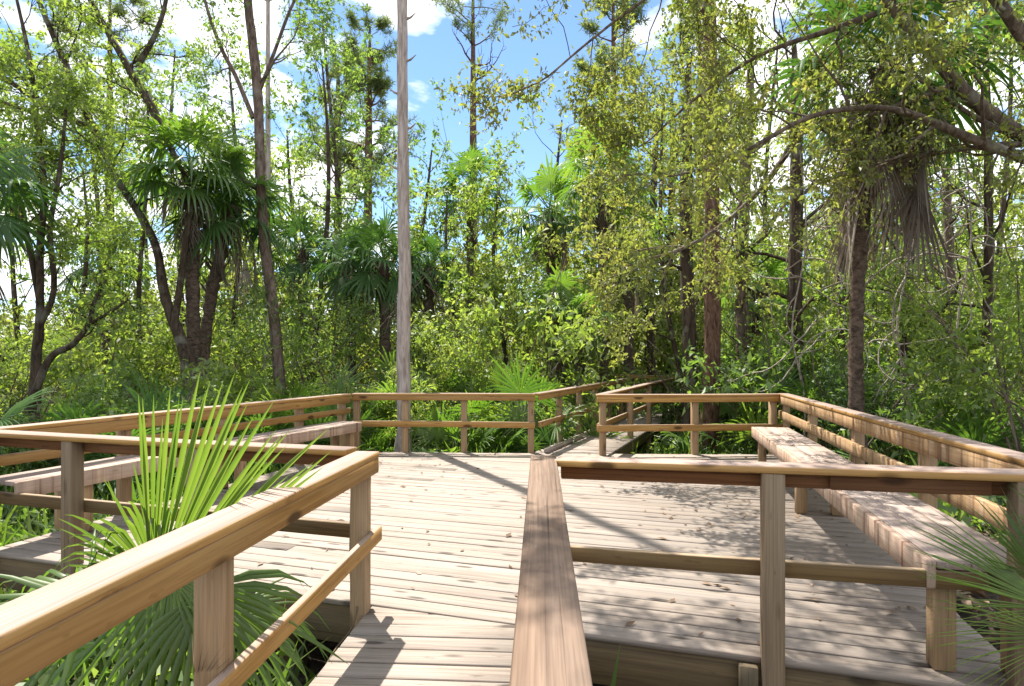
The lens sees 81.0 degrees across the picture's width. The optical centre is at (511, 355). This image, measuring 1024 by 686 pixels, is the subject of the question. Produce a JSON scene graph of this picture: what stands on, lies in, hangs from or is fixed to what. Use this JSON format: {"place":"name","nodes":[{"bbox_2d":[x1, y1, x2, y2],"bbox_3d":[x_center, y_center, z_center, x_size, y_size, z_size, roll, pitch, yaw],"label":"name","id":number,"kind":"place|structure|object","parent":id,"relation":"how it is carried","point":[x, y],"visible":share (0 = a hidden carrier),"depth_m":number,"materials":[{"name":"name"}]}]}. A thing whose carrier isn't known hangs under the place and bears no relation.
{"place":"outdoors","nodes":[
{"label":"outdoors","id":0,"kind":"place"},
{"bbox_2d":[0,0,1023,351],"label":"sky","id":1,"kind":"structure","parent":0,"point":[439,56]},
{"bbox_2d":[1,365,1023,685],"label":"ground","id":2,"kind":"structure","parent":0,"point":[317,659],"depth_m":4.06,"materials":[{"name":"soil"}]},
{"bbox_2d":[0,117,75,320],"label":"cabbage palm","id":3,"kind":"object","parent":2,"relation":"on","point":[12,227],"visible":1,"depth_m":8.92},
{"bbox_2d":[0,15,84,373],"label":"leafy tree","id":4,"kind":"object","parent":2,"relation":"on","point":[18,263],"visible":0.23,"depth_m":14.36,"materials":[{"name":"green plant"}]},
{"bbox_2d":[0,290,134,422],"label":"leafy shrub","id":5,"kind":"object","parent":2,"relation":"on","point":[21,380],"visible":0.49,"depth_m":12.79,"materials":[{"name":"green plant"}]},
{"bbox_2d":[0,55,145,398],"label":"leafy tree","id":6,"kind":"object","parent":2,"relation":"on","point":[14,283],"visible":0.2,"depth_m":20.98,"materials":[{"name":"green plant"}]},
{"bbox_2d":[0,376,149,488],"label":"leafy shrub","id":7,"kind":"object","parent":2,"relation":"on","point":[34,465],"visible":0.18,"depth_m":8.04,"materials":[{"name":"green plant"}]},
{"bbox_2d":[0,0,169,423],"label":"forked tree","id":8,"kind":"object","parent":2,"relation":"on","point":[71,100],"visible":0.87,"depth_m":10.50,"materials":[{"name":"green plant"}]},
{"bbox_2d":[20,237,155,448],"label":"crooked sapling","id":9,"kind":"object","parent":2,"relation":"on","point":[45,366],"visible":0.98,"depth_m":9.95,"materials":[{"name":"green plant"}]},
{"bbox_2d":[0,24,177,381],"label":"leafy tree","id":10,"kind":"object","parent":2,"relation":"on","point":[93,176],"visible":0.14,"depth_m":22.42,"materials":[{"name":"green plant"}]},
{"bbox_2d":[0,114,181,410],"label":"leafy tree","id":11,"kind":"object","parent":2,"relation":"on","point":[85,268],"visible":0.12,"depth_m":17.34,"materials":[{"name":"green plant"}]},
{"bbox_2d":[48,227,155,401],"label":"cabbage palm","id":12,"kind":"object","parent":2,"relation":"on","point":[78,272],"visible":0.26,"depth_m":18.80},
{"bbox_2d":[37,0,169,268],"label":"pine tree","id":13,"kind":"object","parent":2,"relation":"on","point":[119,8],"visible":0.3,"depth_m":29.82,"materials":[{"name":"green plant"}]},
{"bbox_2d":[21,0,207,398],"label":"leafy tree","id":14,"kind":"object","parent":2,"relation":"on","point":[139,277],"visible":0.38,"depth_m":16.49,"materials":[{"name":"green plant"}]},
{"bbox_2d":[0,0,244,396],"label":"leaning tree","id":15,"kind":"object","parent":2,"relation":"on","point":[182,343],"visible":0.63,"depth_m":12.54,"materials":[{"name":"green plant"}]},
{"bbox_2d":[0,395,253,515],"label":"palmetto","id":16,"kind":"object","parent":2,"relation":"on","point":[70,412],"visible":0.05,"depth_m":8.00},
{"bbox_2d":[13,274,244,419],"bbox_3d":[-9.125,0.120,13.915,4.847,3.810,4.453,0,0,30],"label":"leafy shrub","id":17,"kind":"object","parent":2,"relation":"on","point":[89,365],"visible":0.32,"depth_m":13.35,"materials":[{"name":"green plant"}]},
{"bbox_2d":[43,352,237,483],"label":"leafy shrub","id":18,"kind":"object","parent":2,"relation":"on","point":[131,383],"visible":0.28,"depth_m":9.42,"materials":[{"name":"green plant"}]},
{"bbox_2d":[15,368,293,495],"bbox_3d":[-5.389,1.200,9.252,3.331,2.110,3.844,0,0,34],"label":"palmetto","id":19,"kind":"object","parent":2,"relation":"on","point":[161,399],"visible":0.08,"depth_m":8.79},
{"bbox_2d":[83,7,254,341],"bbox_3d":[-14.485,-5.885,26.501,7.623,19.090,5.915,0,0,0],"label":"leafy tree","id":20,"kind":"object","parent":2,"relation":"on","point":[198,39],"visible":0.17,"depth_m":26.49,"materials":[{"name":"green plant"}]},
{"bbox_2d":[0,373,348,685],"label":"fan palm","id":21,"kind":"object","parent":2,"relation":"on","point":[167,624],"visible":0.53,"depth_m":2.54,"materials":[{"name":"plant"}]},
{"bbox_2d":[105,100,259,375],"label":"cabbage palm","id":22,"kind":"object","parent":2,"relation":"on","point":[176,192],"visible":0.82,"depth_m":12.68,"materials":[{"name":"plant"}]},
{"bbox_2d":[91,279,328,400],"bbox_3d":[-7.326,-0.027,15.444,4.916,4.286,4.479,0,0,0],"label":"leafy shrub","id":23,"kind":"object","parent":2,"relation":"on","point":[160,352],"visible":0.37,"depth_m":14.54,"materials":[{"name":"green plant"}]},
{"bbox_2d":[129,99,317,378],"bbox_3d":[-14.001,-3.999,29.922,7.882,16.446,6.788,0,0,0],"label":"leafy tree","id":24,"kind":"object","parent":2,"relation":"on","point":[272,173],"visible":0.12,"depth_m":30.59,"materials":[{"name":"green plant"}]},
{"bbox_2d":[153,138,296,375],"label":"cabbage palm","id":25,"kind":"object","parent":2,"relation":"on","point":[217,274],"visible":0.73,"depth_m":13.38,"materials":[{"name":"plant"}]},
{"bbox_2d":[139,0,339,400],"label":"leafy tree","id":26,"kind":"object","parent":2,"relation":"on","point":[171,81],"visible":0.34,"depth_m":19.38,"materials":[{"name":"green plant"}]},
{"bbox_2d":[148,334,337,438],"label":"leafy shrub","id":27,"kind":"object","parent":2,"relation":"on","point":[222,372],"visible":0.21,"depth_m":11.07,"materials":[{"name":"green plant"}]},
{"bbox_2d":[264,0,271,390],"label":"pine tree","id":28,"kind":"object","parent":2,"relation":"on","point":[268,146],"visible":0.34,"depth_m":19.94,"materials":[{"name":"plant"}]},
{"bbox_2d":[180,0,368,399],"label":"curved tree","id":29,"kind":"object","parent":2,"relation":"on","point":[258,83],"visible":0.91,"depth_m":13.33,"materials":[{"name":"brown plant"}]},
{"bbox_2d":[192,35,395,391],"bbox_3d":[-8.617,-4.399,24.479,6.626,15.535,5.962,0,0,25],"label":"leafy tree","id":30,"kind":"object","parent":2,"relation":"on","point":[295,162],"visible":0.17,"depth_m":24.18,"materials":[{"name":"green plant"}]},
{"bbox_2d":[257,205,344,390],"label":"cabbage palm","id":31,"kind":"object","parent":2,"relation":"on","point":[291,229],"visible":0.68,"depth_m":19.67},
{"bbox_2d":[242,355,380,444],"bbox_3d":[-4.094,1.145,11.337,3.770,2.340,2.598,0,0,27],"label":"palmetto","id":32,"kind":"object","parent":2,"relation":"on","point":[262,384],"visible":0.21,"depth_m":10.95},
{"bbox_2d":[207,207,428,398],"bbox_3d":[-4.665,-0.549,14.873,5.121,5.067,4.716,0,0,-10],"label":"leafy shrub","id":33,"kind":"object","parent":2,"relation":"on","point":[296,347],"visible":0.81,"depth_m":14.01,"materials":[{"name":"green plant"}]},
{"bbox_2d":[271,0,394,390],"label":"leafy tree","id":34,"kind":"object","parent":2,"relation":"on","point":[308,100],"visible":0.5,"depth_m":22.73,"materials":[{"name":"green plant"}]},
{"bbox_2d":[296,44,382,321],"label":"pine tree","id":35,"kind":"object","parent":2,"relation":"on","point":[341,165],"visible":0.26,"depth_m":37.18,"materials":[{"name":"green plant"}]},
{"bbox_2d":[302,220,377,391],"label":"cabbage palm","id":36,"kind":"object","parent":2,"relation":"on","point":[332,252],"visible":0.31,"depth_m":16.72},
{"bbox_2d":[259,0,429,388],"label":"leafy tree","id":37,"kind":"object","parent":2,"relation":"on","point":[355,117],"visible":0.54,"depth_m":19.00,"materials":[{"name":"green plant"}]},
{"bbox_2d":[298,369,413,446],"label":"leafy shrub","id":38,"kind":"object","parent":2,"relation":"on","point":[380,413],"visible":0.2,"depth_m":11.48,"materials":[{"name":"green plant"}]},
{"bbox_2d":[311,0,428,383],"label":"pine tree","id":39,"kind":"object","parent":2,"relation":"on","point":[379,86],"visible":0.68,"depth_m":29.82,"materials":[{"name":"green plant"}]},
{"bbox_2d":[319,200,438,419],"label":"cabbage palm","id":40,"kind":"object","parent":2,"relation":"on","point":[384,284],"visible":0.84,"depth_m":15.15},
{"bbox_2d":[389,0,415,451],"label":"bare trunk","id":41,"kind":"object","parent":2,"relation":"on","point":[403,312],"visible":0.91,"depth_m":10.51,"materials":[{"name":"grey wood"}]},
{"bbox_2d":[309,606,514,685],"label":"entry walkway","id":42,"kind":"structure","parent":2,"relation":"on","point":[380,646],"depth_m":3.03,"materials":[{"name":"brown wood"}]},
{"bbox_2d":[0,451,381,685],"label":"railing","id":43,"kind":"object","parent":42,"relation":"attached to","point":[45,626],"visible":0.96,"depth_m":2.05,"materials":[{"name":"brown wood"}]},
{"bbox_2d":[509,455,592,685],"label":"railing","id":44,"kind":"object","parent":42,"relation":"attached to","point":[549,646],"visible":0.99,"depth_m":1.41,"materials":[{"name":"brown wood"}]},
{"bbox_2d":[338,77,485,379],"bbox_3d":[-3.482,-3.171,22.203,5.354,12.504,6.582,0,0,0],"label":"leafy tree","id":45,"kind":"object","parent":2,"relation":"on","point":[434,133],"visible":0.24,"depth_m":21.47,"materials":[{"name":"green plant"}]},
{"bbox_2d":[396,230,473,375],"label":"cabbage palm","id":46,"kind":"object","parent":2,"relation":"on","point":[432,274],"visible":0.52,"depth_m":16.36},
{"bbox_2d":[369,347,500,452],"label":"leafy shrub","id":47,"kind":"object","parent":2,"relation":"on","point":[437,403],"visible":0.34,"depth_m":11.95,"materials":[{"name":"green plant"}]},
{"bbox_2d":[398,401,497,452],"bbox_3d":[-1.397,1.428,10.301,2.310,1.397,1.930,0,0,-43],"label":"palmetto","id":48,"kind":"object","parent":2,"relation":"on","point":[428,433],"visible":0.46,"depth_m":10.68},
{"bbox_2d":[390,283,511,420],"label":"leafy shrub","id":49,"kind":"object","parent":2,"relation":"on","point":[466,361],"visible":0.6,"depth_m":13.01,"materials":[{"name":"green plant"}]},
{"bbox_2d":[365,126,545,415],"bbox_3d":[-1.089,-2.113,16.401,4.733,9.018,4.210,0,0,36],"label":"leafy tree","id":50,"kind":"object","parent":2,"relation":"on","point":[495,287],"visible":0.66,"depth_m":16.58,"materials":[{"name":"green plant"}]},
{"bbox_2d":[410,405,527,452],"bbox_3d":[-0.591,1.538,10.929,2.447,1.377,2.294,0,0,0],"label":"palmetto","id":51,"kind":"object","parent":2,"relation":"on","point":[452,430],"visible":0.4,"depth_m":10.68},
{"bbox_2d":[424,138,516,363],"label":"cabbage palm","id":52,"kind":"object","parent":2,"relation":"on","point":[459,169],"visible":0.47,"depth_m":20.72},
{"bbox_2d":[429,0,516,303],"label":"pine tree","id":53,"kind":"object","parent":2,"relation":"on","point":[501,15],"visible":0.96,"depth_m":35.76,"materials":[{"name":"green plant"}]},
{"bbox_2d":[0,452,1006,685],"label":"wooden deck","id":54,"kind":"structure","parent":2,"relation":"on","point":[856,634],"depth_m":4.16,"materials":[{"name":"brown wood"}]},
{"bbox_2d":[0,394,350,502],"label":"railing","id":55,"kind":"object","parent":54,"relation":"attached to","point":[123,425],"visible":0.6,"depth_m":6.19,"materials":[{"name":"brown wood"}]},
{"bbox_2d":[0,430,356,596],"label":"railing","id":56,"kind":"object","parent":54,"relation":"attached to","point":[70,500],"visible":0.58,"depth_m":4.27,"materials":[{"name":"brown wood"}]},
{"bbox_2d":[0,421,361,531],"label":"bench","id":57,"kind":"object","parent":54,"relation":"on","point":[43,481],"visible":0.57,"depth_m":5.37,"materials":[{"name":"brown wood"}]},
{"bbox_2d":[352,393,534,452],"bbox_3d":[-1.070,1.522,9.375,2.861,1.884,0.146,0,0,2],"label":"railing","id":58,"kind":"object","parent":54,"relation":"attached to","point":[405,423],"visible":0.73,"depth_m":9.32,"materials":[{"name":"brown wood"}]},
{"bbox_2d":[596,393,782,455],"bbox_3d":[2.705,1.510,9.140,2.877,1.870,0.146,0,0,-4],"label":"railing","id":59,"kind":"object","parent":54,"relation":"attached to","point":[694,427],"visible":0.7,"depth_m":9.07,"materials":[{"name":"brown wood"}]},
{"bbox_2d":[554,456,1023,685],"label":"railing","id":60,"kind":"object","parent":54,"relation":"attached to","point":[772,567],"visible":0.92,"depth_m":2.94,"materials":[{"name":"brown wood"}]},
{"bbox_2d":[752,427,1006,672],"bbox_3d":[2.829,1.225,5.432,0.466,0.544,5.500,0,0,14],"label":"bench","id":61,"kind":"object","parent":54,"relation":"on","point":[873,515],"visible":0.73,"depth_m":3.40,"materials":[{"name":"brown wood"}]},
{"bbox_2d":[778,393,1023,530],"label":"railing","id":62,"kind":"object","parent":54,"relation":"attached to","point":[931,447],"visible":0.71,"depth_m":4.52,"materials":[{"name":"brown wood"}]},
{"bbox_2d":[430,352,586,452],"bbox_3d":[-0.020,1.199,10.521,2.679,2.618,4.318,0,0,26],"label":"palmetto","id":63,"kind":"object","parent":2,"relation":"on","point":[498,373],"visible":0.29,"depth_m":10.40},
{"bbox_2d":[0,391,1020,685],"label":"undergrowth","id":64,"kind":"object","parent":2,"relation":"on","point":[962,517],"visible":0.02,"depth_m":6.08,"materials":[{"name":"green plant"}]},
{"bbox_2d":[0,102,1023,410],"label":"woods","id":65,"kind":"object","parent":2,"relation":"on","point":[1014,210],"visible":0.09,"depth_m":22.41,"materials":[{"name":"green plant"}]},
{"bbox_2d":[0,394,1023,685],"bbox_3d":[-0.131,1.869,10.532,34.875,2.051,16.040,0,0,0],"label":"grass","id":66,"kind":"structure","parent":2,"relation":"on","point":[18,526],"depth_m":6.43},
{"bbox_2d":[438,126,590,387],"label":"leafy tree","id":67,"kind":"object","parent":2,"relation":"on","point":[495,236],"visible":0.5,"depth_m":17.25,"materials":[{"name":"green plant"}]},
{"bbox_2d":[414,244,634,439],"bbox_3d":[0.001,-0.080,13.667,4.923,4.868,5.468,0,0,0],"label":"leafy shrub","id":68,"kind":"object","parent":2,"relation":"on","point":[569,370],"visible":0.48,"depth_m":12.72,"materials":[{"name":"green plant"}]},
{"bbox_2d":[442,371,638,453],"bbox_3d":[0.483,1.418,12.831,4.086,2.300,4.030,0,0,0],"label":"palmetto","id":69,"kind":"object","parent":2,"relation":"on","point":[595,432],"visible":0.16,"depth_m":11.57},
{"bbox_2d":[490,151,593,410],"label":"cabbage palm","id":70,"kind":"object","parent":2,"relation":"on","point":[542,180],"visible":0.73,"depth_m":18.73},
{"bbox_2d":[475,77,623,397],"bbox_3d":[1.459,-3.765,24.043,6.010,14.295,6.163,0,0,-36],"label":"leafy tree","id":71,"kind":"object","parent":2,"relation":"on","point":[557,156],"visible":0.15,"depth_m":23.47,"materials":[{"name":"green plant"}]},
{"bbox_2d":[524,265,595,427],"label":"cabbage palm","id":72,"kind":"object","parent":2,"relation":"on","point":[563,283],"visible":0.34,"depth_m":14.80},
{"bbox_2d":[540,279,625,427],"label":"cabbage palm","id":73,"kind":"object","parent":2,"relation":"on","point":[580,296],"visible":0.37,"depth_m":14.43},
{"bbox_2d":[534,412,674,453],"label":"exit walkway","id":74,"kind":"structure","parent":2,"relation":"on","point":[617,444],"depth_m":10.57,"materials":[{"name":"brown wood"}]},
{"bbox_2d":[535,378,631,442],"bbox_3d":[1.726,1.491,12.586,0.146,1.842,6.900,0,0,23],"label":"railing","id":75,"kind":"object","parent":74,"relation":"attached to","point":[558,419],"visible":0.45,"depth_m":11.26,"materials":[{"name":"brown wood"}]},
{"bbox_2d":[597,378,673,453],"bbox_3d":[2.755,1.496,12.398,0.146,1.851,7.200,0,0,23],"label":"railing","id":76,"kind":"object","parent":74,"relation":"attached to","point":[629,413],"visible":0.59,"depth_m":11.45,"materials":[{"name":"brown wood"}]},
{"bbox_2d":[549,111,665,392],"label":"cabbage palm","id":77,"kind":"object","parent":2,"relation":"on","point":[601,221],"visible":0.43,"depth_m":16.39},
{"bbox_2d":[546,0,668,377],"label":"pine tree","id":78,"kind":"object","parent":2,"relation":"on","point":[592,28],"visible":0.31,"depth_m":26.92,"materials":[{"name":"green plant"}]},
{"bbox_2d":[582,200,672,411],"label":"cabbage palm","id":79,"kind":"object","parent":2,"relation":"on","point":[629,304],"visible":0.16,"depth_m":17.37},
{"bbox_2d":[565,68,740,411],"bbox_3d":[3.654,-2.312,14.436,3.428,8.605,4.201,0,0,30],"label":"leafy tree","id":80,"kind":"object","parent":2,"relation":"on","point":[700,334],"visible":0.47,"depth_m":14.14,"materials":[{"name":"green plant"}]},
{"bbox_2d":[613,101,719,392],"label":"shaded tree","id":81,"kind":"object","parent":2,"relation":"on","point":[650,347],"visible":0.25,"depth_m":19.40,"materials":[{"name":"green plant"}]},
{"bbox_2d":[668,0,723,454],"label":"pine tree","id":82,"kind":"object","parent":2,"relation":"on","point":[712,328],"visible":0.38,"depth_m":11.08,"materials":[{"name":"brown plant"}]},
{"bbox_2d":[597,288,833,440],"bbox_3d":[5.236,0.405,14.334,5.889,3.659,3.888,0,0,-28],"label":"leafy shrub","id":83,"kind":"object","parent":2,"relation":"on","point":[698,368],"visible":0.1,"depth_m":14.04,"materials":[{"name":"green plant"}]},
{"bbox_2d":[628,11,808,439],"bbox_3d":[3.995,-3.026,12.439,3.174,10.290,3.206,0,0,-42],"label":"shaded tree","id":84,"kind":"object","parent":2,"relation":"on","point":[688,315],"visible":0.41,"depth_m":12.49,"materials":[{"name":"green plant"}]},
{"bbox_2d":[646,381,807,454],"bbox_3d":[4.096,1.181,10.852,3.516,1.982,3.023,0,0,0],"label":"palmetto","id":85,"kind":"object","parent":2,"relation":"on","point":[743,434],"visible":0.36,"depth_m":10.43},
{"bbox_2d":[434,0,1023,371],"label":"oak tree","id":86,"kind":"object","parent":2,"relation":"on","point":[993,118],"visible":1,"depth_m":6.41,"materials":[{"name":"green plant"}]},
{"bbox_2d":[659,1,847,443],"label":"shaded tree","id":87,"kind":"object","parent":2,"relation":"on","point":[742,296],"visible":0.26,"depth_m":13.40,"materials":[{"name":"green plant"}]},
{"bbox_2d":[702,226,807,373],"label":"cabbage palm","id":88,"kind":"object","parent":2,"relation":"on","point":[772,268],"visible":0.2,"depth_m":14.25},
{"bbox_2d":[700,0,863,332],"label":"leafy tree","id":89,"kind":"object","parent":2,"relation":"on","point":[765,154],"visible":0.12,"depth_m":16.93,"materials":[{"name":"green plant"}]},
{"bbox_2d":[675,293,900,452],"bbox_3d":[4.991,0.589,10.820,3.432,3.250,3.388,0,0,30],"label":"leafy shrub","id":90,"kind":"object","parent":2,"relation":"on","point":[769,357],"visible":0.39,"depth_m":10.43,"materials":[{"name":"green plant"}]},
{"bbox_2d":[699,150,902,435],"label":"dry vines","id":91,"kind":"object","parent":2,"relation":"on","point":[795,298],"visible":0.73,"depth_m":9.59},
{"bbox_2d":[687,361,917,459],"bbox_3d":[4.971,1.139,10.450,2.797,2.216,3.713,0,0,-32],"label":"palmetto","id":92,"kind":"object","parent":2,"relation":"on","point":[794,391],"visible":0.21,"depth_m":10.26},
{"bbox_2d":[688,0,942,388],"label":"shaded tree","id":93,"kind":"object","parent":2,"relation":"on","point":[796,209],"visible":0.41,"depth_m":11.45,"materials":[{"name":"green plant"}]},
{"bbox_2d":[728,334,940,460],"bbox_3d":[5.316,0.914,9.928,2.780,2.521,3.760,0,0,-28],"label":"leafy shrub","id":94,"kind":"object","parent":2,"relation":"on","point":[840,388],"visible":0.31,"depth_m":9.24,"materials":[{"name":"green plant"}]},
{"bbox_2d":[719,281,993,449],"bbox_3d":[6.468,0.444,12.338,5.352,4.463,4.378,0,0,40],"label":"leafy shrub","id":95,"kind":"object","parent":2,"relation":"on","point":[814,330],"visible":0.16,"depth_m":12.12,"materials":[{"name":"green plant"}]},
{"bbox_2d":[801,34,921,361],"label":"shaded tree","id":96,"kind":"object","parent":2,"relation":"on","point":[821,254],"visible":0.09,"depth_m":12.93,"materials":[{"name":"green plant"}]},
{"bbox_2d":[726,258,1023,425],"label":"leafy shrub","id":97,"kind":"object","parent":2,"relation":"on","point":[874,352],"visible":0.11,"depth_m":11.72,"materials":[{"name":"green plant"}]},
{"bbox_2d":[741,0,1023,463],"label":"cabbage palm","id":98,"kind":"object","parent":2,"relation":"on","point":[913,213],"visible":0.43,"depth_m":7.48,"materials":[{"name":"plant"}]},
{"bbox_2d":[797,169,971,414],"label":"dry vines","id":99,"kind":"object","parent":2,"relation":"on","point":[896,330],"visible":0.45,"depth_m":8.75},
{"bbox_2d":[802,326,1023,466],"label":"leafy shrub","id":100,"kind":"object","parent":2,"relation":"on","point":[909,420],"visible":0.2,"depth_m":7.91,"materials":[{"name":"green plant"}]},
{"bbox_2d":[821,0,1023,379],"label":"shaded tree","id":101,"kind":"object","parent":2,"relation":"on","point":[989,193],"visible":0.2,"depth_m":9.95,"materials":[{"name":"green plant"}]},
{"bbox_2d":[822,0,1023,421],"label":"shaded tree","id":102,"kind":"object","parent":2,"relation":"on","point":[1012,75],"visible":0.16,"depth_m":10.38,"materials":[{"name":"green plant"}]},
{"bbox_2d":[826,176,1023,439],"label":"leafy shrub","id":103,"kind":"object","parent":2,"relation":"on","point":[946,313],"visible":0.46,"depth_m":10.43,"materials":[{"name":"green plant"}]},
{"bbox_2d":[831,387,1023,466],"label":"palmetto","id":104,"kind":"object","parent":2,"relation":"on","point":[969,423],"visible":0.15,"depth_m":7.25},
{"bbox_2d":[868,210,1023,452],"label":"leafy shrub","id":105,"kind":"object","parent":2,"relation":"on","point":[990,355],"visible":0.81,"depth_m":7.09,"materials":[{"name":"green plant"}]},
{"bbox_2d":[875,0,1023,349],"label":"shaded tree","id":106,"kind":"object","parent":2,"relation":"on","point":[949,274],"visible":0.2,"depth_m":12.45,"materials":[{"name":"green plant"}]},
{"bbox_2d":[879,136,1023,422],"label":"dry vines","id":107,"kind":"object","parent":2,"relation":"on","point":[969,189],"visible":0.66,"depth_m":8.42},
{"bbox_2d":[895,483,1023,685],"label":"saw palmetto","id":108,"kind":"object","parent":2,"relation":"on","point":[1005,572],"visible":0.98,"depth_m":2.43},
{"bbox_2d":[916,1,1023,383],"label":"leafy tree","id":109,"kind":"object","parent":2,"relation":"on","point":[1004,199],"visible":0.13,"depth_m":14.98,"materials":[{"name":"green plant"}]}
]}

